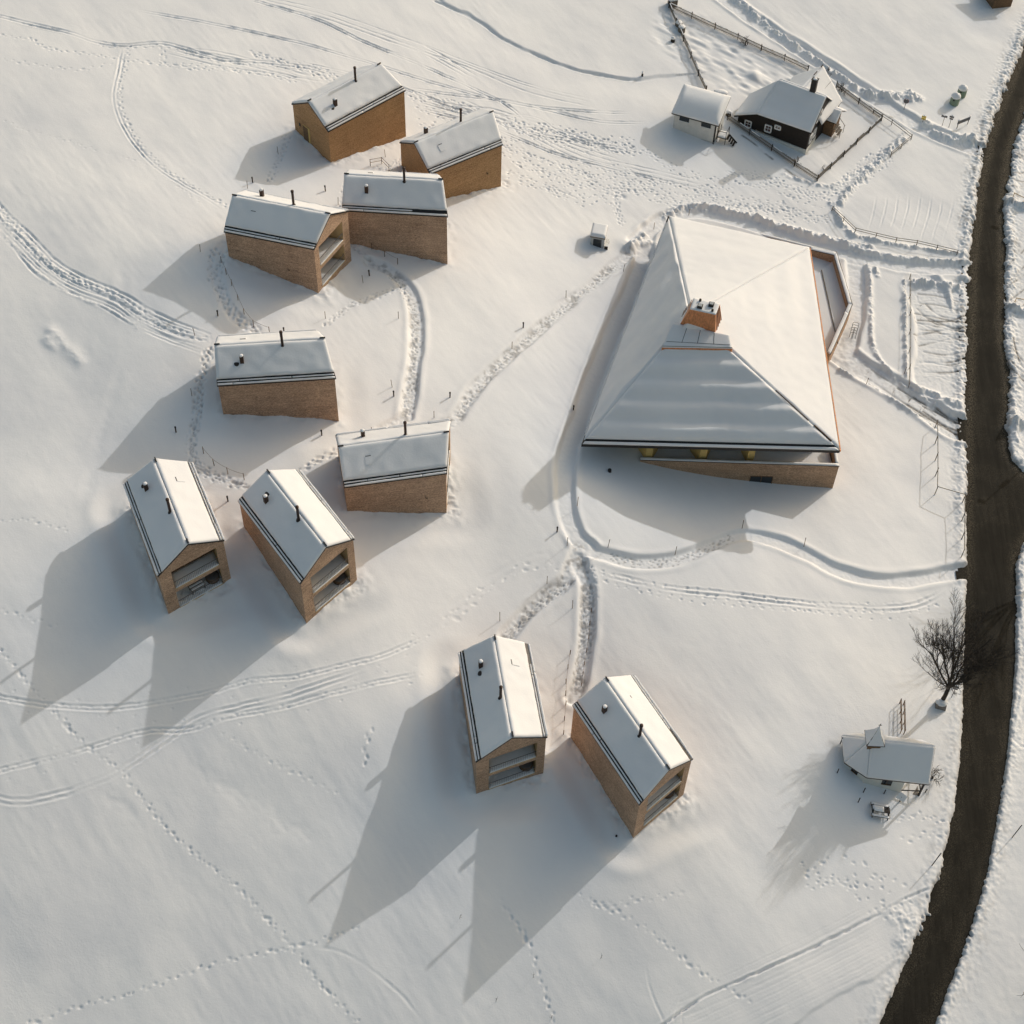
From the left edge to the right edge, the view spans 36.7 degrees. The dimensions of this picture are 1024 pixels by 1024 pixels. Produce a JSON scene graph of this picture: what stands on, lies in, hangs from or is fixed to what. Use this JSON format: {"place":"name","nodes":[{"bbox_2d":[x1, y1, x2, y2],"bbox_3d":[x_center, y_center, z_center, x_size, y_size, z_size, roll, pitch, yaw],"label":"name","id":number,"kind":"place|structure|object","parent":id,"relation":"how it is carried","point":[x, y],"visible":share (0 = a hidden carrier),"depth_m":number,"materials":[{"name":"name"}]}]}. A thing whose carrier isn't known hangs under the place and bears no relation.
{"place":"outdoors","nodes":[
{"label":"outdoors","id":0,"kind":"place"},
{"bbox_2d":[0,0,1023,1023],"bbox_3d":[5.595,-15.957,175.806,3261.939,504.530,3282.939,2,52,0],"label":"snow ground","id":1,"kind":"structure","parent":0,"point":[246,795],"depth_m":156.49,"materials":[{"name":"white snow"}]},
{"bbox_2d":[123,457,230,613],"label":"shingle house","id":2,"kind":"structure","parent":1,"relation":"on","point":[181,534],"depth_m":144.03,"materials":[{"name":"brown wood"}]},
{"bbox_2d":[188,579,205,594],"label":"garden table","id":3,"kind":"object","parent":2,"relation":"on","point":[196,585],"visible":1,"depth_m":146.59,"materials":[{"name":"grey wood"}]},
{"bbox_2d":[205,570,219,583],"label":"hot tub","id":4,"kind":"object","parent":2,"relation":"on","point":[212,576],"visible":0.73,"depth_m":147.28,"materials":[{"name":"brown wood"}]},
{"bbox_2d":[202,446,244,479],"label":"rope fence","id":5,"kind":"object","parent":1,"relation":"on","point":[220,464],"visible":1,"depth_m":153.06,"materials":[{"name":"brown wood"}]},
{"bbox_2d":[220,256,269,331],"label":"rope fence","id":6,"kind":"object","parent":1,"relation":"on","point":[238,297],"visible":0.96,"depth_m":164.28,"materials":[{"name":"brown wood"}]},
{"bbox_2d":[214,329,338,420],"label":"shingle house","id":7,"kind":"structure","parent":1,"relation":"on","point":[290,373],"depth_m":154.47,"materials":[{"name":"brown wood"}]},
{"bbox_2d":[224,188,350,292],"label":"shingle house","id":8,"kind":"structure","parent":1,"relation":"on","point":[305,244],"depth_m":165.00,"materials":[{"name":"brown wood"}]},
{"bbox_2d":[238,469,356,623],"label":"shingle house","id":9,"kind":"structure","parent":1,"relation":"on","point":[301,535],"depth_m":145.61,"materials":[{"name":"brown wood"}]},
{"bbox_2d":[333,572,345,584],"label":"hot tub","id":10,"kind":"object","parent":9,"relation":"on","point":[340,579],"visible":0.52,"depth_m":149.06,"materials":[{"name":"brown wood"}]},
{"bbox_2d":[291,62,405,161],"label":"shingle house","id":11,"kind":"structure","parent":1,"relation":"on","point":[360,109],"depth_m":181.67,"materials":[{"name":"brown wood"}]},
{"bbox_2d":[303,125,310,143],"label":"door","id":12,"kind":"structure","parent":11,"relation":"in","point":[306,131],"depth_m":182.72,"materials":[{"name":"brown wood"}]},
{"bbox_2d":[370,157,388,167],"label":"railing","id":13,"kind":"object","parent":1,"relation":"on","point":[380,160],"visible":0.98,"depth_m":183.70,"materials":[{"name":"grey wood"}]},
{"bbox_2d":[335,419,450,512],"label":"shingle house","id":14,"kind":"structure","parent":1,"relation":"on","point":[403,467],"depth_m":152.06,"materials":[{"name":"brown wood"}]},
{"bbox_2d":[342,167,447,263],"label":"shingle house","id":15,"kind":"structure","parent":1,"relation":"on","point":[404,213],"depth_m":171.17,"materials":[{"name":"brown wood"}]},
{"bbox_2d":[399,108,502,197],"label":"shingle house","id":16,"kind":"structure","parent":1,"relation":"on","point":[461,155],"depth_m":181.94,"materials":[{"name":"brown wood"}]},
{"bbox_2d":[458,634,547,793],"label":"shingle house","id":17,"kind":"structure","parent":1,"relation":"on","point":[507,731],"depth_m":142.09,"materials":[{"name":"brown wood"}]},
{"bbox_2d":[519,761,532,771],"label":"hot tub","id":18,"kind":"object","parent":17,"relation":"on","point":[526,766],"visible":0.43,"depth_m":144.72,"materials":[{"name":"brown wood"}]},
{"bbox_2d":[563,650,570,734],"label":"rope fence","id":19,"kind":"object","parent":1,"relation":"on","point":[565,693],"visible":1,"depth_m":150.74,"materials":[{"name":"brown wood"}]},
{"bbox_2d":[581,608,591,685],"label":"rope fence","id":20,"kind":"object","parent":1,"relation":"on","point":[586,648],"visible":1,"depth_m":153.33,"materials":[{"name":"brown wood"}]},
{"bbox_2d":[590,222,607,248],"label":"cabin","id":21,"kind":"object","parent":1,"relation":"on","point":[598,233],"visible":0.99,"depth_m":184.42,"materials":[{"name":"grey wood"}]},
{"bbox_2d":[593,239,601,247],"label":"window","id":22,"kind":"structure","parent":21,"relation":"in","point":[596,242],"depth_m":184.79,"materials":[{"name":"black glass"}]},
{"bbox_2d":[604,238,608,249],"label":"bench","id":23,"kind":"object","parent":1,"relation":"on","point":[606,242],"visible":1,"depth_m":185.09,"materials":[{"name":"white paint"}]},
{"bbox_2d":[571,675,692,837],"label":"shingle house","id":24,"kind":"structure","parent":1,"relation":"on","point":[631,747],"depth_m":142.03,"materials":[{"name":"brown wood"}]},
{"bbox_2d":[665,790,673,798],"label":"hot tub","id":25,"kind":"object","parent":24,"relation":"on","point":[671,794],"visible":0.23,"depth_m":145.15,"materials":[{"name":"brown wood"}]},
{"bbox_2d":[668,0,677,6],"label":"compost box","id":26,"kind":"object","parent":1,"relation":"on","point":[675,2],"visible":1,"depth_m":213.69,"materials":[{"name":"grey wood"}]},
{"bbox_2d":[675,20,685,33],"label":"trough","id":27,"kind":"object","parent":1,"relation":"on","point":[682,27],"visible":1,"depth_m":211.33,"materials":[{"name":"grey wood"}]},
{"bbox_2d":[668,1,706,89],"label":"picket fence","id":28,"kind":"object","parent":1,"relation":"on","point":[690,51],"visible":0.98,"depth_m":209.17,"materials":[{"name":"brown wood"}]},
{"bbox_2d":[671,84,730,143],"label":"shed","id":29,"kind":"structure","parent":1,"relation":"on","point":[698,112],"depth_m":198.47,"materials":[{"name":"beige paint"}]},
{"bbox_2d":[679,117,688,122],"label":"window","id":30,"kind":"structure","parent":29,"relation":"in","point":[682,119],"depth_m":199.12,"materials":[{"name":"black glass"}]},
{"bbox_2d":[700,122,710,128],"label":"window","id":31,"kind":"structure","parent":29,"relation":"in","point":[704,125],"depth_m":198.44,"materials":[{"name":"black glass"}]},
{"bbox_2d":[581,216,852,487],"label":"lodge","id":32,"kind":"structure","parent":1,"relation":"on","point":[727,346],"depth_m":167.34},
{"bbox_2d":[714,89,727,94],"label":"log pile","id":33,"kind":"object","parent":1,"relation":"on","point":[723,91],"visible":0.7,"depth_m":205.51,"materials":[{"name":"white snow"}]},
{"bbox_2d":[716,124,736,145],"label":"landing","id":34,"kind":"object","parent":1,"relation":"on","point":[724,135],"visible":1,"depth_m":200.06,"materials":[{"name":"grey wood"}]},
{"bbox_2d":[669,3,808,70],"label":"picket fence","id":35,"kind":"object","parent":1,"relation":"on","point":[713,25],"visible":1,"depth_m":212.40,"materials":[{"name":"brown wood"}]},
{"bbox_2d":[727,113,817,178],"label":"picket fence","id":36,"kind":"object","parent":1,"relation":"on","point":[772,147],"visible":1,"depth_m":200.78,"materials":[{"name":"brown wood"}]},
{"bbox_2d":[734,64,845,154],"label":"farmhouse","id":37,"kind":"object","parent":1,"relation":"on","point":[800,112],"visible":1,"depth_m":200.62,"materials":[{"name":"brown wood"}]},
{"bbox_2d":[744,120,751,128],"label":"window","id":38,"kind":"structure","parent":37,"relation":"in","point":[747,123],"depth_m":202.63,"materials":[{"name":"white paint"}]},
{"bbox_2d":[764,124,771,132],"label":"window","id":39,"kind":"structure","parent":37,"relation":"in","point":[768,128],"depth_m":201.61,"materials":[{"name":"white paint"}]},
{"bbox_2d":[774,124,780,130],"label":"window","id":40,"kind":"structure","parent":37,"relation":"in","point":[777,127],"depth_m":200.73,"materials":[{"name":"white paint"}]},
{"bbox_2d":[836,82,845,94],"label":"bare shrub","id":41,"kind":"object","parent":1,"relation":"on","point":[841,87],"visible":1,"depth_m":209.34,"materials":[{"name":"brown plant"}]},
{"bbox_2d":[817,114,882,180],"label":"picket fence","id":42,"kind":"object","parent":1,"relation":"on","point":[857,140],"visible":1,"depth_m":202.72,"materials":[{"name":"brown wood"}]},
{"bbox_2d":[836,81,881,117],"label":"picket fence","id":43,"kind":"object","parent":1,"relation":"on","point":[862,102],"visible":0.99,"depth_m":208.49,"materials":[{"name":"brown wood"}]},
{"bbox_2d":[871,802,889,820],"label":"picnic bench","id":44,"kind":"object","parent":1,"relation":"on","point":[879,807],"visible":1,"depth_m":149.35,"materials":[{"name":"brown wood"}]},
{"bbox_2d":[841,724,934,795],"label":"chapel","id":45,"kind":"structure","parent":1,"relation":"on","point":[877,757],"depth_m":149.06,"materials":[{"name":"white paint"}]},
{"bbox_2d":[881,780,892,785],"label":"window","id":46,"kind":"structure","parent":45,"relation":"in","point":[888,783],"depth_m":150.47,"materials":[{"name":"black glass"}]},
{"bbox_2d":[873,108,912,157],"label":"rail fence","id":47,"kind":"object","parent":1,"relation":"on","point":[898,127],"visible":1,"depth_m":205.61,"materials":[{"name":"brown wood"}]},
{"bbox_2d":[831,206,958,254],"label":"rail fence","id":48,"kind":"object","parent":1,"relation":"on","point":[892,236],"visible":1,"depth_m":193.71,"materials":[{"name":"brown wood"}]},
{"bbox_2d":[899,698,902,733],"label":"handrail","id":49,"kind":"object","parent":1,"relation":"on","point":[900,703],"visible":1,"depth_m":155.39,"materials":[{"name":"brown wood"}]},
{"bbox_2d":[896,792,906,802],"bbox_3d":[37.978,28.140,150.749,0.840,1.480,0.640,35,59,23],"label":"round table","id":50,"kind":"object","parent":1,"relation":"on","point":[901,797],"visible":1,"depth_m":150.27,"materials":[{"name":"white wood"}]},
{"bbox_2d":[903,700,905,734],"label":"handrail","id":51,"kind":"object","parent":1,"relation":"on","point":[904,713],"visible":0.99,"depth_m":155.02,"materials":[{"name":"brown wood"}]},
{"bbox_2d":[908,274,911,387],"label":"rail fence","id":52,"kind":"object","parent":1,"relation":"on","point":[909,333],"visible":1,"depth_m":182.97,"materials":[{"name":"brown wood"}]},
{"bbox_2d":[931,766,944,785],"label":"bare shrub","id":53,"kind":"object","parent":1,"relation":"on","point":[932,777],"visible":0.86,"depth_m":152.29,"materials":[{"name":"brown plant"}]},
{"bbox_2d":[935,698,947,710],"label":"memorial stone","id":54,"kind":"object","parent":1,"relation":"on","point":[940,704],"visible":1,"depth_m":156.92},
{"bbox_2d":[934,420,965,557],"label":"wire fence","id":55,"kind":"object","parent":1,"relation":"on","point":[950,490],"visible":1,"depth_m":171.29,"materials":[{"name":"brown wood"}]},
{"bbox_2d":[949,92,960,106],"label":"recycling container","id":56,"kind":"object","parent":1,"relation":"on","point":[955,99],"visible":1,"depth_m":210.28,"materials":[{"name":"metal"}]},
{"bbox_2d":[957,84,967,98],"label":"recycling container","id":57,"kind":"object","parent":1,"relation":"on","point":[962,89],"visible":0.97,"depth_m":211.30,"materials":[{"name":"metal"}]},
{"bbox_2d":[957,115,970,126],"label":"notice board","id":58,"kind":"object","parent":1,"relation":"on","point":[964,119],"visible":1,"depth_m":207.97,"materials":[{"name":"grey wood"}]},
{"bbox_2d":[909,588,1020,700],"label":"bare tree","id":59,"kind":"object","parent":1,"relation":"on","point":[954,657],"visible":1,"depth_m":150.23,"materials":[{"name":"brown plant"}]},
{"bbox_2d":[986,0,1012,8],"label":"hut","id":60,"kind":"object","parent":1,"relation":"on","point":[993,4],"visible":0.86,"depth_m":224.44,"materials":[{"name":"brown wood"}]},
{"bbox_2d":[849,322,858,337],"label":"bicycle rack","id":61,"kind":"object","parent":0,"point":[854,329],"visible":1,"depth_m":184.80,"materials":[{"name":"metal"}]},
{"bbox_2d":[879,44,1023,1023],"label":"road","id":62,"kind":"structure","parent":0,"point":[994,513],"depth_m":167.42,"materials":[{"name":"brown asphalt"}]}
]}

